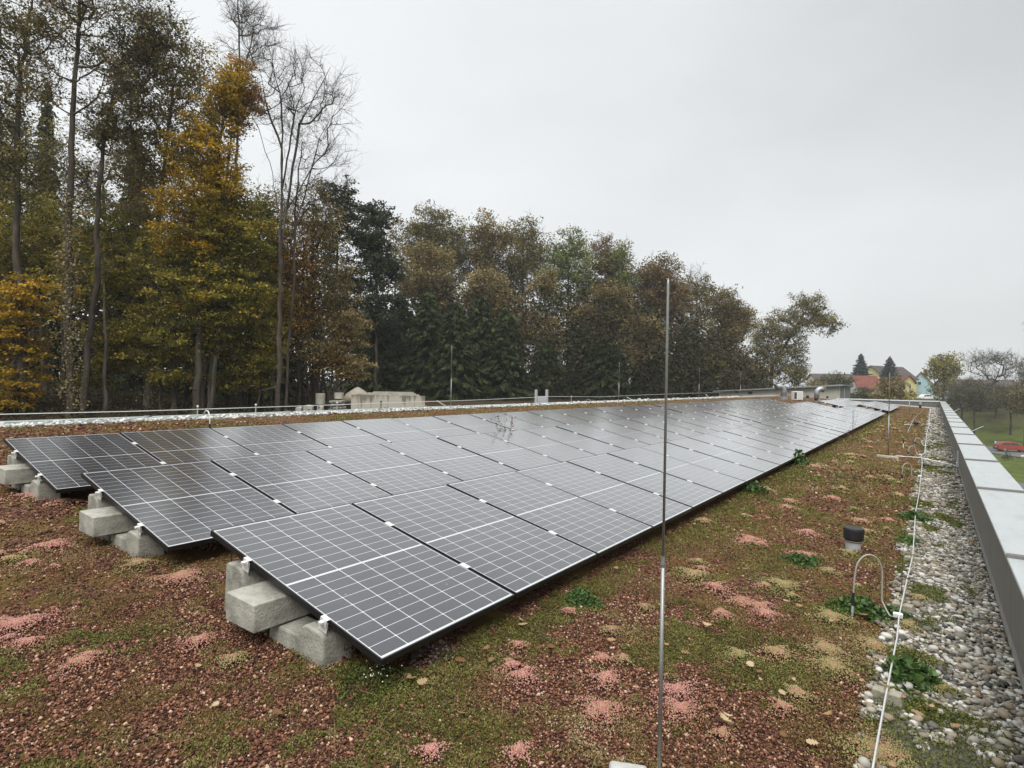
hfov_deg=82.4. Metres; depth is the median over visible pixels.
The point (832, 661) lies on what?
pink sedum
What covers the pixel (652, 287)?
oak tree
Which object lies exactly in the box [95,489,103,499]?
end clamp
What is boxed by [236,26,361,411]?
bare ash tree
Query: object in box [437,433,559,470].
solar panel
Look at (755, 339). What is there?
oak tree
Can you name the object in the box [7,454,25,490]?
concrete pedestal
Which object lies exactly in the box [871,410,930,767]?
conductor wire
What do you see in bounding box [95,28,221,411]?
oak tree
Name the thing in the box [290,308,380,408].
beech sapling
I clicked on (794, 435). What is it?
solar panel
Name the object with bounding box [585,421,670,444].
solar panel
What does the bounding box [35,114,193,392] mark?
oak tree
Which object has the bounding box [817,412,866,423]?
solar panel
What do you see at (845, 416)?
solar panel
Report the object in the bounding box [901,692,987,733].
moss cushion
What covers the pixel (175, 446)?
solar panel
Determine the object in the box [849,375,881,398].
house
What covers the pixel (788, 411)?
solar panel
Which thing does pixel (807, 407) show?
solar panel
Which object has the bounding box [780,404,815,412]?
solar panel
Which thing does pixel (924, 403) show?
parapet wall
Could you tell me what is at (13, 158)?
oak tree
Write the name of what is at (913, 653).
moss cushion
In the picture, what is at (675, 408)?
solar panel
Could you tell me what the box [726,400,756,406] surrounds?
solar panel
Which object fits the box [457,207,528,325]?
oak tree
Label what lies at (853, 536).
vent pipe
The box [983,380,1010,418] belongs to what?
apple tree
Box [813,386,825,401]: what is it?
vent duct
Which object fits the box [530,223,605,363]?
ash tree
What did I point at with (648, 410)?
solar panel
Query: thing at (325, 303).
beech tree
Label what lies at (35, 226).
beech tree
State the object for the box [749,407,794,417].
solar panel
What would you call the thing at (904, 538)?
leafy weed
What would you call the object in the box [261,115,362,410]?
bare ash tree
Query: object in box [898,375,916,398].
house
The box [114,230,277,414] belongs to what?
beech tree
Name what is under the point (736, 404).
solar panel
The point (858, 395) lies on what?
bush
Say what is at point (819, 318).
oak tree
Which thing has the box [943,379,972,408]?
apple tree
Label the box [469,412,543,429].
solar panel
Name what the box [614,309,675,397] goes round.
oak tree
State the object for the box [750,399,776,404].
solar panel
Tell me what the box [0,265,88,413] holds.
beech tree
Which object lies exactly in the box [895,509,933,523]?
leafy weed
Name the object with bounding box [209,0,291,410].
birch tree
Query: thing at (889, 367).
blue spruce
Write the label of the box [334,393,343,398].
concrete ring
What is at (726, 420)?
solar panel
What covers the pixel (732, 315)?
oak tree
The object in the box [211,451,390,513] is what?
solar panel
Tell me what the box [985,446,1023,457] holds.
road
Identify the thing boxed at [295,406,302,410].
stone block
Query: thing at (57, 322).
spruce tree
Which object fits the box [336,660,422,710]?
sedum bush
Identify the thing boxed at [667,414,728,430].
solar panel
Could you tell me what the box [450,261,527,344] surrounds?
oak tree
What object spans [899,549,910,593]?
dry plant
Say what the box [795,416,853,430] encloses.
solar panel
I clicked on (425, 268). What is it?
oak tree
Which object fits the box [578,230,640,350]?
oak tree
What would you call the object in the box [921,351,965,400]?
lime tree
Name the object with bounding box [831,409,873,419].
solar panel
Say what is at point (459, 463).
solar panel
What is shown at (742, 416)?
solar panel
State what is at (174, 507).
solar panel
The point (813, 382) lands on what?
bush
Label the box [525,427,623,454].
solar panel
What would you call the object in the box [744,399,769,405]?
solar panel
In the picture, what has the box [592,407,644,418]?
solar panel
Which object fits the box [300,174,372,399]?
tree
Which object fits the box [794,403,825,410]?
solar panel
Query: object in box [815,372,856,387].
bush
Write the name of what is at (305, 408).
stone block
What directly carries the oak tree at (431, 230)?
on the ground
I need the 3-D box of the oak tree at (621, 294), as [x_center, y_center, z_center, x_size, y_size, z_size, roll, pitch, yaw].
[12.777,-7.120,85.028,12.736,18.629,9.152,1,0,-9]
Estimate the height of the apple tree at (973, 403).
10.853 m
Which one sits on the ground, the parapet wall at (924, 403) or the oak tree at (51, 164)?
the oak tree at (51, 164)
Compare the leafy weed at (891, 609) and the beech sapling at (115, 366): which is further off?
the beech sapling at (115, 366)
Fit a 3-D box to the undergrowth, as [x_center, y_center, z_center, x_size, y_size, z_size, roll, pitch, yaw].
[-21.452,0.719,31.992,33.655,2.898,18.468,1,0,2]
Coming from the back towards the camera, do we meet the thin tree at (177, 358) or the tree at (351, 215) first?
the tree at (351, 215)
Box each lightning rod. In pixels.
[446,350,455,409]
[657,279,669,767]
[888,373,889,454]
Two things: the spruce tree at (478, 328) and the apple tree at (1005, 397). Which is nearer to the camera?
the spruce tree at (478, 328)
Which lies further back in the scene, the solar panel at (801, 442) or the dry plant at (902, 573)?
the solar panel at (801, 442)
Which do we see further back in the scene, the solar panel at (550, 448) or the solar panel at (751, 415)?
the solar panel at (751, 415)
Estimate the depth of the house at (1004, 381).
203.73 m
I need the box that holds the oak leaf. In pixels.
[720,713,733,723]
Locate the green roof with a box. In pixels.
[0,395,1023,767]
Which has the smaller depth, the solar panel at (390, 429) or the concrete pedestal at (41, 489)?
the concrete pedestal at (41, 489)
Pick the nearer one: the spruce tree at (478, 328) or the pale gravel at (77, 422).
the pale gravel at (77, 422)
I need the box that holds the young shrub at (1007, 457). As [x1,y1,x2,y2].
[1001,448,1013,459]
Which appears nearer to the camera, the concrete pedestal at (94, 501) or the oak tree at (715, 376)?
the concrete pedestal at (94, 501)
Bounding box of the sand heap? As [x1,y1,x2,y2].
[342,387,366,400]
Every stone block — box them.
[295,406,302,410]
[303,405,313,410]
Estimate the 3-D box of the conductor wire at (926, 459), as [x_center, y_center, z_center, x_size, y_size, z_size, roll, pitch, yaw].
[9.813,1.784,13.737,0.523,0.092,1.288,1,0,-29]
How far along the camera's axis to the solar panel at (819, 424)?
18.99 m
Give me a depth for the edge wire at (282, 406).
14.24 m
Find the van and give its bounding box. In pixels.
[916,394,932,398]
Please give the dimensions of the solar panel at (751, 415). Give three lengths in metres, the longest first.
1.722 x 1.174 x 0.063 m
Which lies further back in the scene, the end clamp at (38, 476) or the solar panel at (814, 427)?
the solar panel at (814, 427)
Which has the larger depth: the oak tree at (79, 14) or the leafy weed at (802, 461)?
the oak tree at (79, 14)
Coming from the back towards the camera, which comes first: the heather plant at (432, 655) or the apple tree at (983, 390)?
the apple tree at (983, 390)
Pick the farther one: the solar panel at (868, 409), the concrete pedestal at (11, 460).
the solar panel at (868, 409)
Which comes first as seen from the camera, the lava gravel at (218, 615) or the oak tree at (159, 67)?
the lava gravel at (218, 615)
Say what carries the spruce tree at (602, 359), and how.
on the ground
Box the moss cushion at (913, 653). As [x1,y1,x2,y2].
[884,644,949,669]
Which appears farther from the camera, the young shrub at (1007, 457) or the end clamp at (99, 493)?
the young shrub at (1007, 457)
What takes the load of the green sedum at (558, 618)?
on the green roof
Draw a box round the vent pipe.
[843,525,864,551]
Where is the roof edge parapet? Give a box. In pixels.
[0,395,774,423]
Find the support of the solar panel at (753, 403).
on the green roof
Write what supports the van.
on the yard
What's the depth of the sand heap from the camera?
32.17 m
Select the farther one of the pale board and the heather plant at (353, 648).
the pale board
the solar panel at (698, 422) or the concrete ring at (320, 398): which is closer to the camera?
the solar panel at (698, 422)
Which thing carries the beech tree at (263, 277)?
on the ground
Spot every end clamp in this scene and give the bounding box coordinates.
[35,473,42,482]
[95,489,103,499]
[134,523,143,535]
[240,556,252,572]
[318,615,330,633]
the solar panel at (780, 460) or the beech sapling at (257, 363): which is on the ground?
the beech sapling at (257, 363)
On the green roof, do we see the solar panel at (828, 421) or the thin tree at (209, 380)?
the solar panel at (828, 421)
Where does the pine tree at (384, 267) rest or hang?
on the ground
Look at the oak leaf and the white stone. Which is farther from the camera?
the oak leaf
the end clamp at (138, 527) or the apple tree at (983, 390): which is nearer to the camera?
the end clamp at (138, 527)
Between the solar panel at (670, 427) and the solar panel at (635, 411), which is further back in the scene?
the solar panel at (635, 411)
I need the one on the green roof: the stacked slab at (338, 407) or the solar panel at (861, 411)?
the solar panel at (861, 411)
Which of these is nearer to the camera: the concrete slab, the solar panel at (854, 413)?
the concrete slab
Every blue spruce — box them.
[851,353,872,375]
[878,356,905,396]
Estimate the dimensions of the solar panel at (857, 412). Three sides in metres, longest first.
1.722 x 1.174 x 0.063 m
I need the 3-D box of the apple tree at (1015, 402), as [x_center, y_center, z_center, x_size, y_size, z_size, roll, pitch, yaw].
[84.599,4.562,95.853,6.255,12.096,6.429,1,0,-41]
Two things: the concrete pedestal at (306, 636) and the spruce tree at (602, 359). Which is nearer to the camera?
the concrete pedestal at (306, 636)
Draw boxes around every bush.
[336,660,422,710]
[803,378,826,385]
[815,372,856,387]
[850,385,876,398]
[867,374,920,399]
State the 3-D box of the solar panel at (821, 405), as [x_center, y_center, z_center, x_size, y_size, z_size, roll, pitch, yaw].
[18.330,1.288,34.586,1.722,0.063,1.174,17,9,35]
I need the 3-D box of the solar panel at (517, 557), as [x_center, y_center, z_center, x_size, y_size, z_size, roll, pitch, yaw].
[-0.306,1.206,4.827,1.722,0.063,1.174,16,9,35]
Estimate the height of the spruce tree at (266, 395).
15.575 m
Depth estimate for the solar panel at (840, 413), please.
25.68 m
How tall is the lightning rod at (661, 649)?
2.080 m
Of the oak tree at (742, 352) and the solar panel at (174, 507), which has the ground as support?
the oak tree at (742, 352)
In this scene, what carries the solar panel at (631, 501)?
on the green roof
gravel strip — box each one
[1,396,760,427]
[856,401,935,407]
[875,484,1023,767]
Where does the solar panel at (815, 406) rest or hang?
on the green roof
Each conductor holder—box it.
[871,684,903,709]
[891,599,914,612]
[903,554,921,563]
[908,519,922,525]
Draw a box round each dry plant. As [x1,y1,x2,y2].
[491,413,515,431]
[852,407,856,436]
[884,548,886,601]
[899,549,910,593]
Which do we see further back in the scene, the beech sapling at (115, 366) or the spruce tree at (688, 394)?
the spruce tree at (688, 394)
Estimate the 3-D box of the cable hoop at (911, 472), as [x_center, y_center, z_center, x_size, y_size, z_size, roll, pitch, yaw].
[7.388,1.612,10.785,0.598,0.345,0.105,1,0,-28]
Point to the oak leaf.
(725, 718)
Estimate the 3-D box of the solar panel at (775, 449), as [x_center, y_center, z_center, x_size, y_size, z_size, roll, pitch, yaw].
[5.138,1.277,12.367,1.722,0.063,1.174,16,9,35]
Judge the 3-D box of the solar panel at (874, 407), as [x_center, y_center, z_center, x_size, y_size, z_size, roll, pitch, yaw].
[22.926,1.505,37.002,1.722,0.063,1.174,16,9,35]
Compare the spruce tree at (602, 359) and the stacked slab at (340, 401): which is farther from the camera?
the spruce tree at (602, 359)
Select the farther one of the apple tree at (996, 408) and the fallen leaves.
the apple tree at (996, 408)
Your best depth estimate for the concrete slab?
13.96 m
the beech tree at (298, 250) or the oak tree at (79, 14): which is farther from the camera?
the beech tree at (298, 250)
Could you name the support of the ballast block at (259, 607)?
on the concrete pedestal at (306, 636)
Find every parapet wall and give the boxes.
[836,398,939,406]
[940,401,1023,691]
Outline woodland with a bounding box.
[0,205,774,408]
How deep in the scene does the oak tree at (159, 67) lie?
27.85 m
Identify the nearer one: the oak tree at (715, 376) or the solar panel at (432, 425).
the solar panel at (432, 425)
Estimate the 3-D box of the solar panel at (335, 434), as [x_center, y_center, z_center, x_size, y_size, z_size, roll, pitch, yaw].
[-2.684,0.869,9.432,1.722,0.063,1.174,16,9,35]
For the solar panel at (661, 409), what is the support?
on the green roof
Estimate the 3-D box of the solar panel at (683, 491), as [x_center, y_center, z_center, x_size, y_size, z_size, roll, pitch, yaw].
[1.735,1.232,7.654,1.722,0.063,1.174,16,9,35]
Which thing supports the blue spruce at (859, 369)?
on the ground
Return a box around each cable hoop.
[203,410,210,427]
[851,554,902,618]
[901,463,921,480]
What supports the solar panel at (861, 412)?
on the green roof
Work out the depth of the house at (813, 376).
200.30 m
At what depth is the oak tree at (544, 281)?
79.90 m
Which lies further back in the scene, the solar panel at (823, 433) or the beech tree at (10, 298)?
the beech tree at (10, 298)
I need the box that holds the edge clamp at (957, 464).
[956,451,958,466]
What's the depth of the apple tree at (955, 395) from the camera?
111.79 m
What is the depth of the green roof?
3.88 m
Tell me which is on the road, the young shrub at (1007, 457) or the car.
the car
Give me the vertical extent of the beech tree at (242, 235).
11.911 m
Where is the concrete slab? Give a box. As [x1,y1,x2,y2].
[876,454,898,458]
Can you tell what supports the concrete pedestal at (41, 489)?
on the green roof
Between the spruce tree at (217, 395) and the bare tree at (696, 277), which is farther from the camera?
the bare tree at (696, 277)
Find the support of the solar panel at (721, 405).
on the green roof
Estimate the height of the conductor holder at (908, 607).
0.095 m
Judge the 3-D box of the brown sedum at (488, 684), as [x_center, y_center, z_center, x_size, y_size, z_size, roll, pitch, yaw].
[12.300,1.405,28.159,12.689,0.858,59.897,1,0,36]
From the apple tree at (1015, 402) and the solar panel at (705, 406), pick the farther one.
the apple tree at (1015, 402)
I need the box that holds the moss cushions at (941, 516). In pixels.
[861,437,1017,767]
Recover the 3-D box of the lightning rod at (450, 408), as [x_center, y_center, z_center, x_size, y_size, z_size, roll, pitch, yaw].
[-1.975,-0.198,19.055,0.240,2.095,0.240,1,0,36]
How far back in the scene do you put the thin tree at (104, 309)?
28.95 m
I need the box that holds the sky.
[0,0,1023,386]
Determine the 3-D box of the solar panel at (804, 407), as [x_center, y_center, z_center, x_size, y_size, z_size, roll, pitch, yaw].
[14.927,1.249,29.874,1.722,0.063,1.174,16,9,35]
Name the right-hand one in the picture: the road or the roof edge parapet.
the road
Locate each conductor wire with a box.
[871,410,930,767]
[895,455,955,465]
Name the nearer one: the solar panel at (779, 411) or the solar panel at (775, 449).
the solar panel at (775, 449)
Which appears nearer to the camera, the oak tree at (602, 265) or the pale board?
the pale board
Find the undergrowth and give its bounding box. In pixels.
[0,375,350,420]
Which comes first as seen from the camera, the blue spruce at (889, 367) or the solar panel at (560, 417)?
the solar panel at (560, 417)
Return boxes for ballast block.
[0,464,37,484]
[79,506,136,536]
[226,580,309,633]
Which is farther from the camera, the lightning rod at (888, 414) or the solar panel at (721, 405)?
the solar panel at (721, 405)
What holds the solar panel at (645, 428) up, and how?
on the green roof
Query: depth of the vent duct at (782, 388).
48.74 m
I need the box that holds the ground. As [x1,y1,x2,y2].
[0,378,1023,482]
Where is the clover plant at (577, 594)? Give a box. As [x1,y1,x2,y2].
[560,587,605,607]
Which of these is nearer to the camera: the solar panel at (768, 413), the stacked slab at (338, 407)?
the solar panel at (768, 413)
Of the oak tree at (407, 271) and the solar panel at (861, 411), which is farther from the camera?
the oak tree at (407, 271)
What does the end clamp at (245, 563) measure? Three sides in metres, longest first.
0.081 x 0.068 x 0.053 m
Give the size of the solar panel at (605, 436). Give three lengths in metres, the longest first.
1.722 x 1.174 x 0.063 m
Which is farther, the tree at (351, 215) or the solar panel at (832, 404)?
the tree at (351, 215)
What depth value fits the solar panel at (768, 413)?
23.29 m
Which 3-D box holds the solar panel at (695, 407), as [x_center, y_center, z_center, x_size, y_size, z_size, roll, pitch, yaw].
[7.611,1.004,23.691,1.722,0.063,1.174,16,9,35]
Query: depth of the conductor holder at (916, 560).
5.71 m
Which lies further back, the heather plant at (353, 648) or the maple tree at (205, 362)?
the maple tree at (205, 362)
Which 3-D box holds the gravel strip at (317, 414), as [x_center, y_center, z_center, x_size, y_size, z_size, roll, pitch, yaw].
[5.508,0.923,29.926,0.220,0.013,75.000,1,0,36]
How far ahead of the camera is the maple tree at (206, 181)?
28.50 m
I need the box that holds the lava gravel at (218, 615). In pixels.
[0,421,918,767]
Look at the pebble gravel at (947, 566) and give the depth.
4.10 m
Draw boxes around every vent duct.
[774,384,787,399]
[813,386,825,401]
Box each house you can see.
[806,373,852,385]
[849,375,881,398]
[867,365,918,398]
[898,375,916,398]
[916,372,933,397]
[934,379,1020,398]
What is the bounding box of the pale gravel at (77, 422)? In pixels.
[0,396,739,427]
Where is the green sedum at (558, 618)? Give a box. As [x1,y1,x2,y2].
[0,396,927,767]
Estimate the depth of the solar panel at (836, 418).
22.81 m
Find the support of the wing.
on the ground
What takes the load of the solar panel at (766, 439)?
on the green roof
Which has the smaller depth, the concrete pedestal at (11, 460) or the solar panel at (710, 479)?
the concrete pedestal at (11, 460)
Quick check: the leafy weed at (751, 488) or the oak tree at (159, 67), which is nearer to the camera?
the leafy weed at (751, 488)
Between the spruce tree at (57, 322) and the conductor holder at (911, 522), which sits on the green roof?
the conductor holder at (911, 522)
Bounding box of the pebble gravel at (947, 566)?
[846,408,1023,767]
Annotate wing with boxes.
[713,384,853,398]
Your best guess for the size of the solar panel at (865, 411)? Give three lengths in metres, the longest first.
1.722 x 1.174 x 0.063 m
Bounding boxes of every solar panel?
[4,433,166,492]
[81,460,294,551]
[120,428,259,464]
[210,424,332,454]
[210,503,514,666]
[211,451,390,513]
[282,421,390,447]
[307,444,461,494]
[342,418,438,442]
[352,485,597,598]
[380,438,517,480]
[391,416,479,436]
[433,414,512,432]
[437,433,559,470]
[447,471,652,557]
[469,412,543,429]
[485,430,594,461]
[502,411,568,427]
[516,462,692,529]
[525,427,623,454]
[527,410,591,424]
[553,409,611,422]
[556,423,649,448]
[567,453,722,509]
[574,408,628,420]
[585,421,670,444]
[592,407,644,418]
[607,447,745,494]
[608,419,686,440]
[611,406,658,417]
[625,405,671,415]
[629,417,702,436]
[639,404,684,414]
[641,442,764,483]
[648,416,718,433]
[652,404,696,413]
[667,403,705,412]
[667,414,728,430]
[667,437,779,473]
[676,403,714,411]
[679,413,739,428]
[686,402,722,410]
[688,434,792,465]
[692,412,749,426]
[695,402,728,409]
[704,411,759,424]
[705,401,738,408]
[709,431,801,459]
[711,401,744,408]
[716,410,768,422]
[720,401,748,407]
[723,428,812,453]
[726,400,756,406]
[727,409,775,420]
[732,400,759,406]
[736,408,781,419]
[739,426,820,449]
[740,400,767,405]
[743,408,788,418]
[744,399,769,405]
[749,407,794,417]
[749,424,827,445]
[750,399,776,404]
[756,399,779,404]
[759,406,799,415]
[760,421,833,441]
[761,398,784,403]
[764,398,789,403]
[764,406,804,414]
[769,405,808,413]
[770,420,839,439]
[776,405,812,413]
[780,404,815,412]
[780,418,844,435]
[786,404,821,411]
[787,417,849,433]
[790,403,823,410]
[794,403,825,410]
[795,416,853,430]
[800,414,857,428]
[801,402,831,408]
[801,403,830,409]
[806,414,860,427]
[807,402,835,408]
[811,412,863,425]
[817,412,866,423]
[818,401,846,406]
[822,411,868,422]
[826,410,871,421]
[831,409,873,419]
[833,409,875,418]
[836,408,877,417]
[841,408,879,416]
[842,407,880,415]
[847,406,882,415]
[848,406,883,414]
[852,406,885,413]
[858,404,889,411]
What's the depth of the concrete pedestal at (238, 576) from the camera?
3.67 m
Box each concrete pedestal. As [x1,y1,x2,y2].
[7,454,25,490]
[21,479,60,500]
[88,493,113,541]
[111,530,163,558]
[224,560,269,633]
[269,615,351,667]
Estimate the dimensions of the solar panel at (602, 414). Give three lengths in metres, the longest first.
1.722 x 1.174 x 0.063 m
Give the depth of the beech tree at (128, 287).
30.41 m
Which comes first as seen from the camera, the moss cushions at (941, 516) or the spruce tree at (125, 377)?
the moss cushions at (941, 516)
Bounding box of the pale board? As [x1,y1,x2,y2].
[258,386,275,390]
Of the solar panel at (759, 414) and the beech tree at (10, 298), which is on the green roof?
the solar panel at (759, 414)
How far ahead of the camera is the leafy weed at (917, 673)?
3.35 m
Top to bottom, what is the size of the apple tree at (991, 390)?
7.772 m
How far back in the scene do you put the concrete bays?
29.00 m
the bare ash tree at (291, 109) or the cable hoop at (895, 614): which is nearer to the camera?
the cable hoop at (895, 614)
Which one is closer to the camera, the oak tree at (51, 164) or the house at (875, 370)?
the oak tree at (51, 164)
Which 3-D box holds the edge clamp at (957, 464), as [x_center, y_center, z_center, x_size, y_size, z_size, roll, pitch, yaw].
[9.026,1.514,11.863,0.041,0.320,0.120,1,0,36]
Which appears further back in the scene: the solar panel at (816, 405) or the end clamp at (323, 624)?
the solar panel at (816, 405)
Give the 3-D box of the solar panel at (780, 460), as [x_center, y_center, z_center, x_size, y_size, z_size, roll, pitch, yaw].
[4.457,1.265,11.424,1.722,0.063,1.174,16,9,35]
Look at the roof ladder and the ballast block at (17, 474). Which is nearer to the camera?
the ballast block at (17, 474)
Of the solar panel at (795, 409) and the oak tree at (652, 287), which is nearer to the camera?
the solar panel at (795, 409)
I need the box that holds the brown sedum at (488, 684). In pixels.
[0,396,928,767]
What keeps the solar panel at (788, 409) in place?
on the green roof
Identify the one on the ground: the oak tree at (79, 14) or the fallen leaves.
the oak tree at (79, 14)
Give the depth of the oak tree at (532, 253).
91.71 m
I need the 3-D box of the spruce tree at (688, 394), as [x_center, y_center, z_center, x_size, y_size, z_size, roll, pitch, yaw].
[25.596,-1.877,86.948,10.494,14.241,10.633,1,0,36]
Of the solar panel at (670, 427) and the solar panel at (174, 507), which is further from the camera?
the solar panel at (670, 427)
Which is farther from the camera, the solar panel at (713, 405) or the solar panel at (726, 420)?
the solar panel at (713, 405)
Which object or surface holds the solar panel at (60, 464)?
on the concrete pedestal at (11, 460)
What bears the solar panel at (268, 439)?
on the green roof
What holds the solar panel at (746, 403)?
on the green roof
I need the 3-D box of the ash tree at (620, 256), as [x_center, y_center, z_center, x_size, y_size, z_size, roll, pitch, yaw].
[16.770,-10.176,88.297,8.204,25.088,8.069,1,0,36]
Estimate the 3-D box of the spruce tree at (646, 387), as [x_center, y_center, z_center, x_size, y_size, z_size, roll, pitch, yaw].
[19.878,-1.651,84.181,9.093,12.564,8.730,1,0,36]
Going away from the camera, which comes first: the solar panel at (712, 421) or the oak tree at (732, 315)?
the solar panel at (712, 421)
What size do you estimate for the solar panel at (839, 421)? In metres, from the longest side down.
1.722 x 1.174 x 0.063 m
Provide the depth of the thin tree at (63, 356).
32.94 m
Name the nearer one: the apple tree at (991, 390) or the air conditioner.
the air conditioner
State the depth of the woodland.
74.53 m
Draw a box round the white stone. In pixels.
[609,761,646,767]
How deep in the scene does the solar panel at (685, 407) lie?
22.87 m
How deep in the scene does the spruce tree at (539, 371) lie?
76.65 m
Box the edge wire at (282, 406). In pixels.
[0,393,684,414]
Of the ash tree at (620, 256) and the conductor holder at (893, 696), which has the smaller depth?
the conductor holder at (893, 696)
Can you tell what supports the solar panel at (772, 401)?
on the green roof
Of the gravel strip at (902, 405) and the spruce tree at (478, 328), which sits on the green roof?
the gravel strip at (902, 405)
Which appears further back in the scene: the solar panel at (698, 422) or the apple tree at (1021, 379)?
the apple tree at (1021, 379)
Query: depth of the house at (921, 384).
195.74 m
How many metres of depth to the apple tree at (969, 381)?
149.29 m
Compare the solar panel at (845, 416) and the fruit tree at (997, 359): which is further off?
the fruit tree at (997, 359)
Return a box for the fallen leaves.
[9,403,1010,767]
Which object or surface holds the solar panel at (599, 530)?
on the green roof
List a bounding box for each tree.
[0,0,95,414]
[0,0,195,418]
[0,97,101,384]
[0,131,39,368]
[0,177,92,398]
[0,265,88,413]
[11,81,76,382]
[23,190,178,406]
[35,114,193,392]
[40,247,73,397]
[61,0,199,415]
[83,246,124,413]
[91,134,181,397]
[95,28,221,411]
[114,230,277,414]
[135,189,286,412]
[138,42,261,414]
[153,313,196,399]
[175,117,247,399]
[189,298,232,411]
[194,176,304,411]
[200,43,277,412]
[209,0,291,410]
[233,226,307,404]
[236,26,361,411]
[251,198,362,406]
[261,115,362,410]
[272,177,370,409]
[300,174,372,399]
[343,311,404,395]
[349,198,405,385]
[384,212,416,300]
[387,293,413,386]
[390,199,476,322]
[392,292,443,396]
[394,236,462,322]
[419,302,492,400]
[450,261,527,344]
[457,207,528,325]
[466,294,497,391]
[479,305,533,400]
[502,207,555,366]
[517,262,569,371]
[527,339,574,398]
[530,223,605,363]
[556,272,639,350]
[561,326,594,394]
[571,334,637,399]
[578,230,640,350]
[603,234,646,371]
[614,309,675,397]
[627,250,701,356]
[628,337,677,398]
[668,324,717,397]
[675,273,719,360]
[684,262,709,309]
[698,284,760,389]
[698,354,729,391]
[704,343,772,389]
[746,289,850,387]
[747,318,768,387]
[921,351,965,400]
[932,381,962,407]
[940,380,979,420]
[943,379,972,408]
[954,375,987,398]
[954,382,998,433]
[959,347,1023,411]
[967,382,998,410]
[974,380,1007,409]
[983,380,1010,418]
[983,382,1023,434]
[1004,376,1023,445]
[1011,357,1023,386]
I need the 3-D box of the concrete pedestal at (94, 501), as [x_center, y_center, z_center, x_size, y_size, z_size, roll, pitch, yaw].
[-3.469,1.158,5.053,0.454,0.400,0.200,1,0,36]
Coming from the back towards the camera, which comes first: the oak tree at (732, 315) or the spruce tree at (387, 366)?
the oak tree at (732, 315)
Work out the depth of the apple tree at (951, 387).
121.95 m
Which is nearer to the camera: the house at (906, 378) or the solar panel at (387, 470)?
the solar panel at (387, 470)
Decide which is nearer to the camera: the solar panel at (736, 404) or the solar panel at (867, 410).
the solar panel at (736, 404)
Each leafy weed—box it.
[743,480,770,493]
[777,552,820,570]
[787,449,808,464]
[822,595,892,623]
[875,604,911,620]
[881,653,943,695]
[890,534,921,545]
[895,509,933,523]
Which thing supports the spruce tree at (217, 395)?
on the ground
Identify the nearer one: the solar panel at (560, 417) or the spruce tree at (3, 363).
the solar panel at (560, 417)
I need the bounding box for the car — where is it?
[993,441,1023,451]
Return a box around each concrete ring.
[316,393,324,404]
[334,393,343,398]
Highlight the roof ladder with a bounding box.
[535,389,547,402]
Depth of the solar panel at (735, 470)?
9.46 m
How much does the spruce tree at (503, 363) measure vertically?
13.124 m
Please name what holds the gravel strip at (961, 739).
on the green roof
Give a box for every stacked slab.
[329,400,345,402]
[330,405,345,408]
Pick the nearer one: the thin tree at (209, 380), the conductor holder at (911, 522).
the conductor holder at (911, 522)
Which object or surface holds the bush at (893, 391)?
on the ground
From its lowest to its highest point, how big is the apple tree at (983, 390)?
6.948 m
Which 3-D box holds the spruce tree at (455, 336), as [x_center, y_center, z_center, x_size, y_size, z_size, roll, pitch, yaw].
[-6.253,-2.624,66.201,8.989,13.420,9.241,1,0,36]
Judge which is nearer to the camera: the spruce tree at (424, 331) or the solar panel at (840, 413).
the solar panel at (840, 413)
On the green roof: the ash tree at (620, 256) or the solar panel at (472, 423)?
the solar panel at (472, 423)
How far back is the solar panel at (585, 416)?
16.11 m
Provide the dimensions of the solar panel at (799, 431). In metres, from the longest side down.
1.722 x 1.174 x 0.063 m
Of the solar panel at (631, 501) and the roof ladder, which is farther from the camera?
the roof ladder
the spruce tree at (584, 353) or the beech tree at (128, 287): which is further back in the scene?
the spruce tree at (584, 353)
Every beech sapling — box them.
[55,319,155,401]
[106,321,219,412]
[206,312,296,411]
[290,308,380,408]
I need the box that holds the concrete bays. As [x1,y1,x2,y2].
[351,391,424,408]
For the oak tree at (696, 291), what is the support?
on the ground
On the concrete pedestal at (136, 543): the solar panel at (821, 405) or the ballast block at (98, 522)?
the ballast block at (98, 522)
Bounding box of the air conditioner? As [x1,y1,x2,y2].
[791,391,802,400]
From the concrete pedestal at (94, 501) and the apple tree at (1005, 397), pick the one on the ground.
the apple tree at (1005, 397)
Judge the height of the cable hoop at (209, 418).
0.452 m
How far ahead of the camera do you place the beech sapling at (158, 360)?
29.53 m
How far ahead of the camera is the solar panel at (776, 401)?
36.12 m
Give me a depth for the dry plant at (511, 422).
10.58 m
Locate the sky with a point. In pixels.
(868, 155)
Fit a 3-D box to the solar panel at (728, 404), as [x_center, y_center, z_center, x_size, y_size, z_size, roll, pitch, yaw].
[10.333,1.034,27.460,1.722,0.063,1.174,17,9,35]
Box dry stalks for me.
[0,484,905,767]
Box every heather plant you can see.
[342,643,357,660]
[408,637,456,667]
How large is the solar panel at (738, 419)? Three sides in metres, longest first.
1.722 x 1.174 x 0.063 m
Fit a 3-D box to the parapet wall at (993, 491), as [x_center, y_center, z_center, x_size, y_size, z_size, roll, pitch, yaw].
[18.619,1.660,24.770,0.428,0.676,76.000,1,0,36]
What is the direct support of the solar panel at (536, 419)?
on the green roof
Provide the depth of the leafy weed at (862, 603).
4.38 m
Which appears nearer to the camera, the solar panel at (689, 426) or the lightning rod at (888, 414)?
the lightning rod at (888, 414)
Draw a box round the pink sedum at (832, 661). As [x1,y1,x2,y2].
[0,421,974,767]

